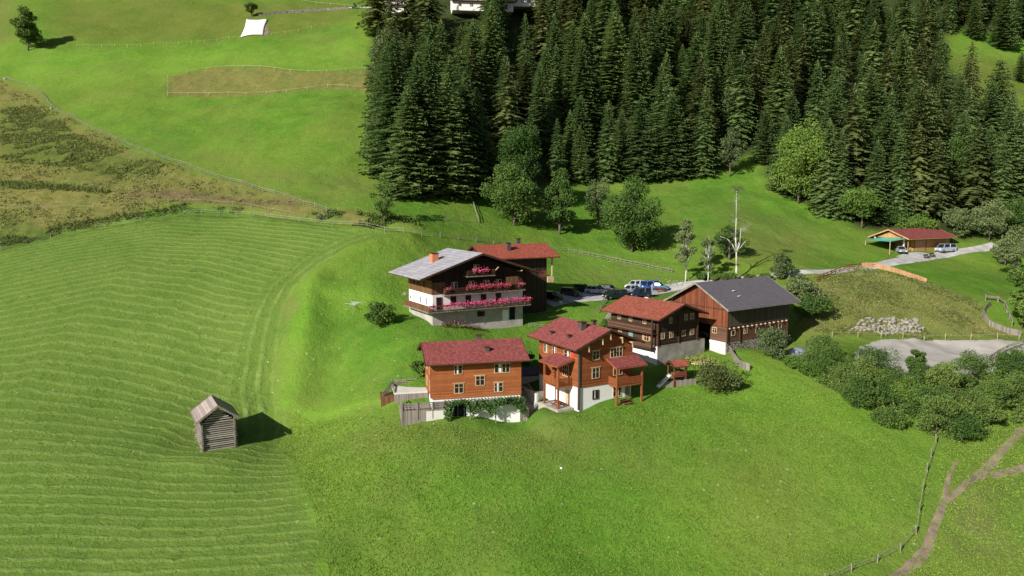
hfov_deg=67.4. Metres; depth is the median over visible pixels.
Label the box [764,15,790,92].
spruce
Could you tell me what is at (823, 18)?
spruce
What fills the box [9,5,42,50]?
broadleaf tree
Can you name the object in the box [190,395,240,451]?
hay hut
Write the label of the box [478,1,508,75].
spruce
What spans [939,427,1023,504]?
cattle track
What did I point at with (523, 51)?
spruce
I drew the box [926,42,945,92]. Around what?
spruce
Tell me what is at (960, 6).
spruce
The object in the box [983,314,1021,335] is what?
board fence
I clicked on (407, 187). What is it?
spruce
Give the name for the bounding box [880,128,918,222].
spruce
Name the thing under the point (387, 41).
spruce
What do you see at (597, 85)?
spruce
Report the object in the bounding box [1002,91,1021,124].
spruce
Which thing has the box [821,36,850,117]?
spruce
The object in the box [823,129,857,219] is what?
spruce
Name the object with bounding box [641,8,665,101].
spruce
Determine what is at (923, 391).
shrub
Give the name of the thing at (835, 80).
spruce
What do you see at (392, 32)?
spruce
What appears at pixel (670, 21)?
spruce
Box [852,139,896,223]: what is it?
spruce
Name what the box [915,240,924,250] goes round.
door
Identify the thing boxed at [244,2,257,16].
broadleaf tree
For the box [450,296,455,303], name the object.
window
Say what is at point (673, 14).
spruce
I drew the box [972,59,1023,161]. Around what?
spruce
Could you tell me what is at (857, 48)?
spruce
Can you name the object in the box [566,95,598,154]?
spruce
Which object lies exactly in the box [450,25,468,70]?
spruce
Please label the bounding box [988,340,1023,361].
pole fence
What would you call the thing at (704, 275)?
bush
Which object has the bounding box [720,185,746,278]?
dead tree
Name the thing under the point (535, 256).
house
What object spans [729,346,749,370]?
board fence
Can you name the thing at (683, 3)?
spruce
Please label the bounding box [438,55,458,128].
spruce
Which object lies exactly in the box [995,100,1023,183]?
spruce
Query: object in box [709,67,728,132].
spruce
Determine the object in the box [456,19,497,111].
spruce
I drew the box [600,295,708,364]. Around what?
old farmhouse
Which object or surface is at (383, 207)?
broadleaf tree
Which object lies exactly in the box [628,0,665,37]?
spruce
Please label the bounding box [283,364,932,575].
meadow grass
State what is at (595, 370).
window
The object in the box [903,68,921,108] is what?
spruce
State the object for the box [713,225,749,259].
broadleaf tree
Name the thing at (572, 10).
spruce
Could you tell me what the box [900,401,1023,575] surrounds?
trackside grass
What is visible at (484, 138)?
spruce
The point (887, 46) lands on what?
spruce
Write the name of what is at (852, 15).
spruce
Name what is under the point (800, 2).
spruce
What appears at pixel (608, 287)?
parked car
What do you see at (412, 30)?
spruce
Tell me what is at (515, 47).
distant spruce forest
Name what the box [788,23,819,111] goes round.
spruce
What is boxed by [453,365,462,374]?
window
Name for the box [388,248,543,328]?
guesthouse
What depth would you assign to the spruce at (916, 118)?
215.52 m
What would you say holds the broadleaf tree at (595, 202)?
on the ground at (128, 346)
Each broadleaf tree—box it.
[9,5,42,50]
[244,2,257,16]
[369,174,395,222]
[479,160,544,225]
[491,122,545,186]
[536,167,577,234]
[584,179,611,221]
[597,175,664,252]
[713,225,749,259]
[714,127,746,176]
[722,88,736,128]
[769,118,832,203]
[826,78,855,107]
[838,187,884,228]
[863,126,883,156]
[876,203,909,223]
[928,135,979,191]
[999,195,1023,229]
[1007,289,1023,329]
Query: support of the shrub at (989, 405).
on the ground at (128, 346)
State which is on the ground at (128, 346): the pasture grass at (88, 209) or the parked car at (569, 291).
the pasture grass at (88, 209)
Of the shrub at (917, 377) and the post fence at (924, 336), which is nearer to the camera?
the shrub at (917, 377)
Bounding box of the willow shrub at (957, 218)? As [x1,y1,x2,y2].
[942,207,982,237]
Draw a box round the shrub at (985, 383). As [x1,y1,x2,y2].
[974,374,999,402]
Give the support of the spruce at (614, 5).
on the ground at (128, 346)
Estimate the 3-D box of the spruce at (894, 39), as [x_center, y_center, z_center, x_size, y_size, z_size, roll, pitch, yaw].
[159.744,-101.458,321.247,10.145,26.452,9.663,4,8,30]
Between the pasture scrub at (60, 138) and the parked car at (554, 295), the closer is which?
the parked car at (554, 295)
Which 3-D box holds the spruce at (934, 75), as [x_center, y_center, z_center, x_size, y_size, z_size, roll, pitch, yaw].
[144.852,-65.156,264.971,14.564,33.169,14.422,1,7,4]
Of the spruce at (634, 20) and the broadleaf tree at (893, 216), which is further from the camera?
the spruce at (634, 20)
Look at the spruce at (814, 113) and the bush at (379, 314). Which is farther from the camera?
the spruce at (814, 113)
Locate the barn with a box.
[663,276,800,354]
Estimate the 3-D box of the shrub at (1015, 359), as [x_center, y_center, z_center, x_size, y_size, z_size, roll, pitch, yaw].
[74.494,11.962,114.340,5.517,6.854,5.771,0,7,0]
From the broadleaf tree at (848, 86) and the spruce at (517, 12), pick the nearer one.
the broadleaf tree at (848, 86)
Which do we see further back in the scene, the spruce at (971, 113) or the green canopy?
the spruce at (971, 113)
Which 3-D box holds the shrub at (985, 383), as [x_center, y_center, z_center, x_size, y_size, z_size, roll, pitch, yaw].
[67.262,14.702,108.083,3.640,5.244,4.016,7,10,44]
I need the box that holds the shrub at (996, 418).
[969,397,1005,425]
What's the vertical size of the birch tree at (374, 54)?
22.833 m
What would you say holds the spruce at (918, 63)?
on the ground at (128, 346)
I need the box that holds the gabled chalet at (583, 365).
[527,317,647,412]
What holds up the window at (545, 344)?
in the gabled chalet at (583, 365)
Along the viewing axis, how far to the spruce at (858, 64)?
289.61 m
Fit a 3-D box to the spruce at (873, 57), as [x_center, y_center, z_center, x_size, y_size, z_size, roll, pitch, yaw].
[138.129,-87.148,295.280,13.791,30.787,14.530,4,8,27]
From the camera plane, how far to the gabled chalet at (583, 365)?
107.39 m
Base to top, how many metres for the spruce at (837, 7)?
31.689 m
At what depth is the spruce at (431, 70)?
214.43 m
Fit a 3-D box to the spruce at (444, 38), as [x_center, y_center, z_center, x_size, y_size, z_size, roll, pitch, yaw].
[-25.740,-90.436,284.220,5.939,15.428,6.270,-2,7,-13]
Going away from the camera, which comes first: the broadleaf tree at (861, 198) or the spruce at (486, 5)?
the broadleaf tree at (861, 198)
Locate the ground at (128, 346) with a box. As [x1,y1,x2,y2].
[0,0,1023,575]
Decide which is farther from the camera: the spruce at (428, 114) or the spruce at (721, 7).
the spruce at (721, 7)
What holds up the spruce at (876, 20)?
on the ground at (128, 346)
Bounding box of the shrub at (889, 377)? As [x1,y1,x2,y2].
[875,366,918,390]
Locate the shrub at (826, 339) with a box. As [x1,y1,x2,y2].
[805,334,839,350]
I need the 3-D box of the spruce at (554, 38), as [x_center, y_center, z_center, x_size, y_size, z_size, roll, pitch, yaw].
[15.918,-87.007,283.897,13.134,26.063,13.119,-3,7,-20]
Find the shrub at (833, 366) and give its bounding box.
[827,361,856,383]
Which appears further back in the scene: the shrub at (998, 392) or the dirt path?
the shrub at (998, 392)
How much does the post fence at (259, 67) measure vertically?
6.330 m
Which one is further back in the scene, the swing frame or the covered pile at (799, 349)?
the covered pile at (799, 349)
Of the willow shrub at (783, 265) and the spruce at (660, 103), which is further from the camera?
the spruce at (660, 103)
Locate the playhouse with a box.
[657,359,689,387]
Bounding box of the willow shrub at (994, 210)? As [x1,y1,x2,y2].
[969,197,1013,241]
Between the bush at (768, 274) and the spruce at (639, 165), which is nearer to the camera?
the bush at (768, 274)
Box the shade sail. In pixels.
[241,19,266,36]
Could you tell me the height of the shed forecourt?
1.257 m
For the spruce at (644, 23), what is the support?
on the ground at (128, 346)
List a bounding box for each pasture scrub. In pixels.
[0,104,164,181]
[0,177,112,193]
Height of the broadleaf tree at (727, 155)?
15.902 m
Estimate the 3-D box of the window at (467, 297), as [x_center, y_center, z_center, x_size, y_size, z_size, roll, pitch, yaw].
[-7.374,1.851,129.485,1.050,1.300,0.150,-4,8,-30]
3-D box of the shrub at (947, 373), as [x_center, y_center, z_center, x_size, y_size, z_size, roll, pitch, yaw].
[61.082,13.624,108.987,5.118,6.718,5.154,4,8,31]
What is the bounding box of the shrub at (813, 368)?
[796,360,826,377]
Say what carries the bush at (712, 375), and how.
on the ground at (128, 346)
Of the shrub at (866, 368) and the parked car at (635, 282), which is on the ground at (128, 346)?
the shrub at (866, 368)
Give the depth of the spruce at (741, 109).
250.50 m
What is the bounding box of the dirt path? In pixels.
[888,460,958,575]
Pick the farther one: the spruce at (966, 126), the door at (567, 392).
the spruce at (966, 126)
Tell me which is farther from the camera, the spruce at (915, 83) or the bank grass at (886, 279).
the spruce at (915, 83)
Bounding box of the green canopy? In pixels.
[865,237,908,254]
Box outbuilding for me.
[521,366,538,383]
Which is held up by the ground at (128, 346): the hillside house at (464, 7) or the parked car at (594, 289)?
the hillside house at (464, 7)
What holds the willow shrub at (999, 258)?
on the ground at (128, 346)
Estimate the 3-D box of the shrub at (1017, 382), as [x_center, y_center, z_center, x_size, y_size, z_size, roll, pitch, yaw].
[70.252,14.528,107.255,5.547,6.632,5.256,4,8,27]
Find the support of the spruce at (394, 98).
on the ground at (128, 346)
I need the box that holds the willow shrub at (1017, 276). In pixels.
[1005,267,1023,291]
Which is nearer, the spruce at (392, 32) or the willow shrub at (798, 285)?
the willow shrub at (798, 285)
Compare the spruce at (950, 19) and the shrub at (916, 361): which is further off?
the spruce at (950, 19)
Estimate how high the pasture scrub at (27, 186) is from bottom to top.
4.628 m
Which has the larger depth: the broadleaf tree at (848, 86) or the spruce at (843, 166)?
the broadleaf tree at (848, 86)
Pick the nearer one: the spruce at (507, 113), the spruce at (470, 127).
the spruce at (470, 127)
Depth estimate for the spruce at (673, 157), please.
231.36 m
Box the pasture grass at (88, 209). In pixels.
[0,81,291,227]
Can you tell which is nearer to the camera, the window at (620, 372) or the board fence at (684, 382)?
the window at (620, 372)
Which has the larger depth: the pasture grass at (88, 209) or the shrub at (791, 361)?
the pasture grass at (88, 209)
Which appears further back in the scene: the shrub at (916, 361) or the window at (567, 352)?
the shrub at (916, 361)
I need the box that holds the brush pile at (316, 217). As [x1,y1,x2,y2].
[315,212,328,218]
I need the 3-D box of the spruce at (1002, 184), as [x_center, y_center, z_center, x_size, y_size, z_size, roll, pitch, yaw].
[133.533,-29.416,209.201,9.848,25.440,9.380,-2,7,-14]
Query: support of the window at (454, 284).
in the guesthouse
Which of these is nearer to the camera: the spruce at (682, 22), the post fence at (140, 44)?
the post fence at (140, 44)
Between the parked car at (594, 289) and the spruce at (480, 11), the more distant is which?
the spruce at (480, 11)
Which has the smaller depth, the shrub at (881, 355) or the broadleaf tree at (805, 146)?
the shrub at (881, 355)
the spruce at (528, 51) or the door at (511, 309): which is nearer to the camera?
the door at (511, 309)
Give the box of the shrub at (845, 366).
[832,362,868,391]
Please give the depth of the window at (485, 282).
131.16 m
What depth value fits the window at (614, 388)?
108.90 m
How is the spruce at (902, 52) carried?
on the ground at (128, 346)
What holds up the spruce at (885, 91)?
on the ground at (128, 346)
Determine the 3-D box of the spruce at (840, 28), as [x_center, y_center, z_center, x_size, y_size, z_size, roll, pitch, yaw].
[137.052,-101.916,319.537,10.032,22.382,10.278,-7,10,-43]
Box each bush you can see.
[364,300,396,324]
[409,360,424,377]
[521,351,534,366]
[599,318,609,328]
[692,359,742,391]
[696,272,707,279]
[709,272,722,279]
[719,272,736,279]
[723,375,743,391]
[743,273,756,277]
[755,326,791,357]
[758,272,774,279]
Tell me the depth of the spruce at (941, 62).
289.23 m
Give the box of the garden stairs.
[520,374,542,420]
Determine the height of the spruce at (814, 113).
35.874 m
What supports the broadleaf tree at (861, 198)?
on the ground at (128, 346)
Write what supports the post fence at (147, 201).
on the ground at (128, 346)
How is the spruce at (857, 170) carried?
on the ground at (128, 346)
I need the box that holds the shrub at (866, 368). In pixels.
[846,354,891,383]
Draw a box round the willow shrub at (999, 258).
[989,241,1017,265]
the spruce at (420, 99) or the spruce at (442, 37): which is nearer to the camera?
the spruce at (420, 99)
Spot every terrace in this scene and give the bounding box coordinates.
[380,378,427,406]
[399,397,447,426]
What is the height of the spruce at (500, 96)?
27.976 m
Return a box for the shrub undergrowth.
[791,347,1023,440]
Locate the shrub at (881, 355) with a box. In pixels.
[845,345,902,376]
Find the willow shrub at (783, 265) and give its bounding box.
[769,253,795,278]
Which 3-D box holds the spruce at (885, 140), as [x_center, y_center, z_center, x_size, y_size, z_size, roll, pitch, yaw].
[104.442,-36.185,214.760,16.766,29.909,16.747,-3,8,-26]
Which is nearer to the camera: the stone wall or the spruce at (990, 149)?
the spruce at (990, 149)
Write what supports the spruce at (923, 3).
on the ground at (128, 346)
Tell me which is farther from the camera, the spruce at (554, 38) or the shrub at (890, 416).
the spruce at (554, 38)
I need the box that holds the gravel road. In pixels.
[547,242,995,306]
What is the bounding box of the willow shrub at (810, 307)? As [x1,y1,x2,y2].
[792,292,834,321]
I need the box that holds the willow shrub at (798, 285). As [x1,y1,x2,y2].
[784,273,825,304]
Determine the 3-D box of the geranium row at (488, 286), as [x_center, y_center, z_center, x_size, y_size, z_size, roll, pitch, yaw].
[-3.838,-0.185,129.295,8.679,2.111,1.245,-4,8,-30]
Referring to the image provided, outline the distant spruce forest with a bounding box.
[377,0,1018,53]
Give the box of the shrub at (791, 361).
[782,355,799,367]
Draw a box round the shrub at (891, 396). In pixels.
[870,380,901,404]
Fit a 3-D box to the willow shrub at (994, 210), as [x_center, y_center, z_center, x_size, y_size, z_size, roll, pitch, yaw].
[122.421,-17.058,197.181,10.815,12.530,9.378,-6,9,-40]
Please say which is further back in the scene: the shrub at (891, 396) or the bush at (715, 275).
the bush at (715, 275)
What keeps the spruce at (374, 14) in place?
on the ground at (128, 346)
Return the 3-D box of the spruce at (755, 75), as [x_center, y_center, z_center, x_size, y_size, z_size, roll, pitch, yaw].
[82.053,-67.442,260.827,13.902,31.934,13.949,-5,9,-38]
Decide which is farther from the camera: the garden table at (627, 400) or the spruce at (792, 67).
the spruce at (792, 67)
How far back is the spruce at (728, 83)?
274.69 m
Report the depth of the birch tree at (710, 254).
161.74 m
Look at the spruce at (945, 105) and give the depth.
276.15 m
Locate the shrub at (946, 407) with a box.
[917,393,962,433]
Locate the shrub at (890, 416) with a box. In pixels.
[869,405,910,428]
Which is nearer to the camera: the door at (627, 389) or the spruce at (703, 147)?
the door at (627, 389)
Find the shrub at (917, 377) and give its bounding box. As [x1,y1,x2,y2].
[905,363,945,385]
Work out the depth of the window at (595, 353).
106.17 m
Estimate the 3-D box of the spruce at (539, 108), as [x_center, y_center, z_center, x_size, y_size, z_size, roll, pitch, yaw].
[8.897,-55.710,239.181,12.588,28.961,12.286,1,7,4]
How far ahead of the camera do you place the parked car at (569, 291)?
151.73 m
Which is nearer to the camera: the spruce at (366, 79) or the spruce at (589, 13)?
the spruce at (366, 79)
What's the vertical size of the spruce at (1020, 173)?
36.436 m
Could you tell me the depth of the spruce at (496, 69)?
263.82 m
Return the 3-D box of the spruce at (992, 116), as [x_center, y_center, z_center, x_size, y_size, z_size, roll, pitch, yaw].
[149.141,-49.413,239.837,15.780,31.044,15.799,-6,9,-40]
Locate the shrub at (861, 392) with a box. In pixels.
[834,373,885,409]
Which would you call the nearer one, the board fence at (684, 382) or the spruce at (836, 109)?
the board fence at (684, 382)
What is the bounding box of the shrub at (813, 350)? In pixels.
[800,341,828,363]
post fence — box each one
[1,209,475,250]
[5,77,326,209]
[5,198,304,218]
[76,36,230,46]
[167,84,353,94]
[174,65,362,73]
[476,237,563,249]
[816,262,862,281]
[825,525,916,575]
[832,331,1019,339]
[915,434,936,533]
[985,294,1012,326]
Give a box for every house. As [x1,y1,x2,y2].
[383,0,414,12]
[450,0,515,17]
[466,238,559,312]
[513,0,538,12]
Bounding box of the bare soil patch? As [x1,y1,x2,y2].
[263,25,269,35]
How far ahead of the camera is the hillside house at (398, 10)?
329.13 m
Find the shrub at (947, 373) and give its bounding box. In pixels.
[923,361,963,391]
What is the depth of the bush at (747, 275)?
161.19 m
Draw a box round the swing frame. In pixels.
[686,362,714,378]
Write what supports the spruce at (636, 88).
on the ground at (128, 346)
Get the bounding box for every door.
[436,297,441,309]
[509,307,514,319]
[565,389,569,404]
[625,386,629,396]
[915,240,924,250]
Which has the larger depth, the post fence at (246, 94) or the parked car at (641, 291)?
the post fence at (246, 94)
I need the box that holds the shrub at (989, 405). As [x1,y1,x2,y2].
[955,391,1001,422]
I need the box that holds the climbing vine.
[443,396,526,421]
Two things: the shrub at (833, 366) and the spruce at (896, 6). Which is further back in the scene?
the spruce at (896, 6)
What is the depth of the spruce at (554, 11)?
309.42 m
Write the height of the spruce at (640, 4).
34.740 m
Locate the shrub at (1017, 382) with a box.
[1003,370,1023,409]
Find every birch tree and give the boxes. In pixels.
[366,27,406,79]
[673,219,697,281]
[699,237,717,280]
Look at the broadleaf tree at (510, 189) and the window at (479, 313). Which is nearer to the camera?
the window at (479, 313)
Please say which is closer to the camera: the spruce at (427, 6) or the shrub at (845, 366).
the shrub at (845, 366)
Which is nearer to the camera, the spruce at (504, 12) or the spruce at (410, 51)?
the spruce at (410, 51)
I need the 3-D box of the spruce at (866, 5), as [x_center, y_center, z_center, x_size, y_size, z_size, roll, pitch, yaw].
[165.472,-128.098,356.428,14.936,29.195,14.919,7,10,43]
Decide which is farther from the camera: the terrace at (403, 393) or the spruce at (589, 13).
the spruce at (589, 13)
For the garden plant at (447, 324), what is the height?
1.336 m
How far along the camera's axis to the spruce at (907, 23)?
326.98 m
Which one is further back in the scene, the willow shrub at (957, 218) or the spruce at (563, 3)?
the spruce at (563, 3)
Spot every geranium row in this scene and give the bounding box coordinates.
[443,294,531,308]
[466,281,511,291]
[472,267,488,273]
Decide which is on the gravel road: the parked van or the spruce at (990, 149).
the parked van
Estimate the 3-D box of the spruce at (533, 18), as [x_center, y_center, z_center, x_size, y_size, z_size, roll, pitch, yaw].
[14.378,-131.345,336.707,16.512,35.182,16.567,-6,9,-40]
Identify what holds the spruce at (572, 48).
on the ground at (128, 346)
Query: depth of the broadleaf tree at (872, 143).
239.73 m
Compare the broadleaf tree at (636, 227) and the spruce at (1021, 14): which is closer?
the broadleaf tree at (636, 227)
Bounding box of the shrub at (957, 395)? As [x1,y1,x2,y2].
[935,383,979,408]
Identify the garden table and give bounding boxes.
[551,400,566,407]
[619,398,632,404]
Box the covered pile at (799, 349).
[786,347,806,355]
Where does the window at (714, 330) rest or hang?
in the barn
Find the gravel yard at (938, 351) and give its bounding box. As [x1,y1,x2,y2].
[855,338,1023,376]
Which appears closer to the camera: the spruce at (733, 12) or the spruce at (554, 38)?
the spruce at (554, 38)
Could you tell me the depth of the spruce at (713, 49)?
284.37 m
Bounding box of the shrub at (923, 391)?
[898,383,941,416]
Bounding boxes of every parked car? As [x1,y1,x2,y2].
[547,290,563,299]
[560,287,582,295]
[573,283,587,290]
[584,285,606,293]
[599,284,618,291]
[602,288,627,298]
[624,280,643,286]
[624,285,638,292]
[628,287,651,296]
[638,280,658,289]
[651,282,669,289]
[894,246,906,252]
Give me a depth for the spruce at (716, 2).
314.17 m
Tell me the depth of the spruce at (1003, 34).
377.69 m
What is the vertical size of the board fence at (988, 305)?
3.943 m
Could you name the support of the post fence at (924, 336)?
on the ground at (128, 346)
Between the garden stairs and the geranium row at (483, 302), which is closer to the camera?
the garden stairs
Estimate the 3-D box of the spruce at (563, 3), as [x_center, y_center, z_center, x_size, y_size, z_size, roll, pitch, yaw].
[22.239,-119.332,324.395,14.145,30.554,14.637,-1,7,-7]
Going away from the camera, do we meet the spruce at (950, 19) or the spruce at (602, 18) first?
the spruce at (602, 18)
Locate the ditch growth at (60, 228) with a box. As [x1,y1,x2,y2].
[0,199,242,245]
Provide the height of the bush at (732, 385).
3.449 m
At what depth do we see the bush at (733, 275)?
161.19 m
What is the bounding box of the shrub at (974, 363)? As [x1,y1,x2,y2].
[951,348,1003,385]
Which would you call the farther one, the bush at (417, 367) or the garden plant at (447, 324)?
the garden plant at (447, 324)
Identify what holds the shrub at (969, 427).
on the ground at (128, 346)
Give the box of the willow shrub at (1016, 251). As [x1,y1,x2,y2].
[992,224,1023,268]
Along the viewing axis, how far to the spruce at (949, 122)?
244.77 m
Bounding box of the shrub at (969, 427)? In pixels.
[941,408,986,441]
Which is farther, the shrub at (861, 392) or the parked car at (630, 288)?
the parked car at (630, 288)
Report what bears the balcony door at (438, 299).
in the guesthouse
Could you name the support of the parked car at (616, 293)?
on the gravel road
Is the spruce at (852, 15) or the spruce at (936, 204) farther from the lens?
the spruce at (852, 15)
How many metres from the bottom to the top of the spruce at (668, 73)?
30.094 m
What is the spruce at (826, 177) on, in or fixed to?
on the ground at (128, 346)
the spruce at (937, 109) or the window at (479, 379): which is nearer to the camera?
the window at (479, 379)
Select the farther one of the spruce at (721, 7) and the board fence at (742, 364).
the spruce at (721, 7)
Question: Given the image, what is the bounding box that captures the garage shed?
[868,228,956,250]
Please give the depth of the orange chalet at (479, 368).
107.53 m
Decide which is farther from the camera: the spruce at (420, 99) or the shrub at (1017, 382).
the spruce at (420, 99)
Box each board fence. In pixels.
[658,378,695,387]
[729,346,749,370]
[861,262,926,282]
[983,301,990,323]
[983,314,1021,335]
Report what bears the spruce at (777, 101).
on the ground at (128, 346)
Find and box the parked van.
[934,243,956,251]
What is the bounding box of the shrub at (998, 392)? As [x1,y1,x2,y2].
[976,376,1020,408]
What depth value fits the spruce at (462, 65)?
199.74 m
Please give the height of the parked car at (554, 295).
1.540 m
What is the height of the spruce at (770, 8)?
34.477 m
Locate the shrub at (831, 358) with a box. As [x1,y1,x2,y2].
[808,345,854,375]
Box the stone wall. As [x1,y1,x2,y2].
[259,6,348,15]
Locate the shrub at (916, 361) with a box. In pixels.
[905,349,927,371]
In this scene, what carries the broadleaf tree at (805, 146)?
on the ground at (128, 346)
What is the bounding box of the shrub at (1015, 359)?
[990,345,1023,373]
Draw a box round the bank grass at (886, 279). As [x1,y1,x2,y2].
[795,265,1011,339]
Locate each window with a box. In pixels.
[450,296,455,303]
[451,282,457,289]
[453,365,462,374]
[453,382,464,393]
[465,295,470,302]
[474,375,484,385]
[477,311,484,316]
[481,294,485,301]
[483,280,488,287]
[493,362,510,372]
[493,381,504,391]
[496,293,500,300]
[543,342,548,352]
[551,344,556,353]
[562,365,568,376]
[563,348,570,356]
[591,349,600,360]
[592,366,600,378]
[592,390,598,399]
[610,346,623,357]
[613,367,622,375]
[613,387,621,396]
[644,334,648,341]
[712,327,716,333]
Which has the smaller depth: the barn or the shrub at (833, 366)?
the shrub at (833, 366)
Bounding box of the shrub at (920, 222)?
[895,212,940,229]
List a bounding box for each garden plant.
[441,321,454,327]
[452,321,463,327]
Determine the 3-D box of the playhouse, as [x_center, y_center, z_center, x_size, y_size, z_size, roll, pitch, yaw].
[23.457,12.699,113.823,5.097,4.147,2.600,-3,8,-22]
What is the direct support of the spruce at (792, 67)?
on the ground at (128, 346)
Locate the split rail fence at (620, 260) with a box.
[568,248,671,271]
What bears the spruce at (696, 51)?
on the ground at (128, 346)
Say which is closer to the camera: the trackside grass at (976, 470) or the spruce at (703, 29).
the trackside grass at (976, 470)
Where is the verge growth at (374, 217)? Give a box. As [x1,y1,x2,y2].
[312,207,425,229]
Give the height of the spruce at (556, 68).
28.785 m
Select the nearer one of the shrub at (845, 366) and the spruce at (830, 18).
the shrub at (845, 366)
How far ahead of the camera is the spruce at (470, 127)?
192.27 m
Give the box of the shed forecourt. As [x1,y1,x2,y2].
[896,252,922,257]
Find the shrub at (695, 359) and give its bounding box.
[679,355,719,364]
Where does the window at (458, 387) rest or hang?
in the orange chalet at (479, 368)
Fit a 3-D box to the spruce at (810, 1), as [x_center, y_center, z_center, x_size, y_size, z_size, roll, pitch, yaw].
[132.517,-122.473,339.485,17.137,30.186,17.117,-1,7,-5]
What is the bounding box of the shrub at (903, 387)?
[887,375,925,405]
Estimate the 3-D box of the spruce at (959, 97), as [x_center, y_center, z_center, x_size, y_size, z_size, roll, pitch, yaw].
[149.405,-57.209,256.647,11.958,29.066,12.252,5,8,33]
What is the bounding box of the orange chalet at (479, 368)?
[417,334,529,423]
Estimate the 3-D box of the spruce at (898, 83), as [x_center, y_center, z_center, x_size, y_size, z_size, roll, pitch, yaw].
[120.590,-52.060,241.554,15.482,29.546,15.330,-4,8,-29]
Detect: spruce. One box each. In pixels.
[355,0,400,37]
[355,47,407,161]
[358,36,410,134]
[358,37,411,179]
[362,30,381,93]
[374,17,410,105]
[374,85,441,199]
[375,0,407,58]
[383,51,452,191]
[393,0,423,32]
[403,0,448,40]
[403,17,419,59]
[403,32,417,91]
[407,18,455,116]
[419,83,437,156]
[420,37,442,149]
[426,73,486,200]
[433,20,455,89]
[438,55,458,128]
[439,23,448,54]
[439,50,458,88]
[440,45,486,174]
[449,48,492,129]
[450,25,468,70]
[452,71,488,198]
[454,22,482,75]
[455,87,498,193]
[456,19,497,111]
[474,0,511,24]
[476,0,506,43]
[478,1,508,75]
[481,0,509,59]
[483,137,498,186]
[484,56,536,155]
[488,55,523,135]
[490,54,501,98]
[497,0,510,38]
[511,53,537,115]
[512,9,527,15]
[513,14,536,93]
[517,30,536,70]
[523,0,561,20]
[526,62,559,151]
[528,0,555,59]
[529,45,563,136]
[538,0,564,40]
[540,17,567,81]
[544,43,569,126]
[544,118,567,179]
[555,0,574,35]
[559,20,590,108]
[560,0,595,70]
[560,110,582,176]
[561,39,605,136]
[562,12,607,97]
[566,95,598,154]
[568,126,593,184]
[576,0,584,13]
[581,0,590,11]
[584,0,596,41]
[586,0,601,18]
[586,0,626,66]
[589,0,630,52]
[591,74,608,123]
[592,100,624,181]
[594,11,639,101]
[597,0,631,76]
[612,109,632,164]
[613,88,635,142]
[615,21,655,121]
[619,0,633,31]
[620,95,664,181]
[623,5,661,86]
[623,7,641,64]
[625,0,656,48]
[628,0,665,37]
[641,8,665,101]
[642,63,682,154]
[644,52,682,132]
[649,91,696,180]
[651,0,688,64]
[654,7,677,79]
[655,57,672,112]
[668,2,679,40]
[671,44,687,91]
[673,32,722,124]
[674,11,687,48]
[676,0,694,15]
[678,52,725,146]
[680,18,695,59]
[683,0,695,22]
[686,86,720,175]
[687,0,710,33]
[689,89,724,162]
[690,10,708,74]
[692,0,712,37]
[699,5,728,94]
[705,0,724,41]
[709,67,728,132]
[710,0,737,69]
[715,0,734,20]
[717,50,759,146]
[720,3,766,93]
[720,54,737,109]
[724,0,762,42]
[728,0,759,47]
[729,42,770,129]
[732,4,765,70]
[749,106,777,164]
[750,26,775,103]
[752,0,762,31]
[753,0,789,42]
[754,46,797,148]
[758,0,765,14]
[758,16,770,54]
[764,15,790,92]
[765,91,802,173]
[765,116,794,193]
[771,0,797,53]
[777,2,831,99]
[778,0,801,42]
[782,36,804,125]
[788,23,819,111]
[792,120,830,200]
[794,0,803,18]
[796,0,826,28]
[800,59,827,164]
[804,118,846,217]
[806,0,832,48]
[808,0,832,82]
[818,11,830,70]
[819,84,858,170]
[820,0,846,38]
[820,31,854,98]
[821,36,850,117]
[821,67,848,131]
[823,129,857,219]
[824,4,838,53]
[829,15,851,67]
[829,83,887,205]
[836,0,868,54]
[840,94,867,180]
[843,20,867,82]
[848,53,872,119]
[849,52,865,87]
[852,22,885,93]
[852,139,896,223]
[855,104,910,202]
[858,67,886,148]
[859,0,883,38]
[860,0,879,66]
[864,9,885,51]
[865,0,889,30]
[866,75,913,154]
[868,88,908,166]
[875,48,905,108]
[876,36,895,74]
[877,90,893,126]
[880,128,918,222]
[881,1,902,39]
[881,7,893,47]
[881,13,903,71]
[882,0,923,68]
[889,80,957,205]
[891,30,914,98]
[892,0,912,26]
[898,43,936,110]
[898,122,940,215]
[901,88,916,135]
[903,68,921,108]
[906,86,949,168]
[909,0,944,55]
[909,33,930,80]
[913,0,937,69]
[914,50,954,133]
[914,136,959,220]
[922,29,956,110]
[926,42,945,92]
[929,0,942,31]
[935,100,960,145]
[937,78,948,118]
[940,0,967,22]
[942,0,959,32]
[943,73,971,141]
[945,110,980,193]
[947,40,988,123]
[948,122,1001,211]
[949,86,986,158]
[952,56,979,126]
[958,0,987,23]
[958,0,996,17]
[962,0,985,38]
[962,126,1008,211]
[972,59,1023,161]
[974,80,1011,172]
[979,94,1023,192]
[983,133,1019,220]
[984,0,1001,12]
[986,0,1023,49]
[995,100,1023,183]
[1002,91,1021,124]
[1005,116,1023,207]
[1010,0,1023,36]
[1011,52,1023,81]
[1011,109,1023,131]
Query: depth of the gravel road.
166.20 m
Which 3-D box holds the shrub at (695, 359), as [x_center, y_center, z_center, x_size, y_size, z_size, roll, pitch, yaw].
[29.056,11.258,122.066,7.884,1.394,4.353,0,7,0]
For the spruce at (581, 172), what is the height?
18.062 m
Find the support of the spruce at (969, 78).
on the ground at (128, 346)
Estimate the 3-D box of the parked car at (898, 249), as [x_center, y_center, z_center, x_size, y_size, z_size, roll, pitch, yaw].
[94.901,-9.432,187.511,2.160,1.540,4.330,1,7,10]
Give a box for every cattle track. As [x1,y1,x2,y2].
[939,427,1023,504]
[987,463,1023,478]

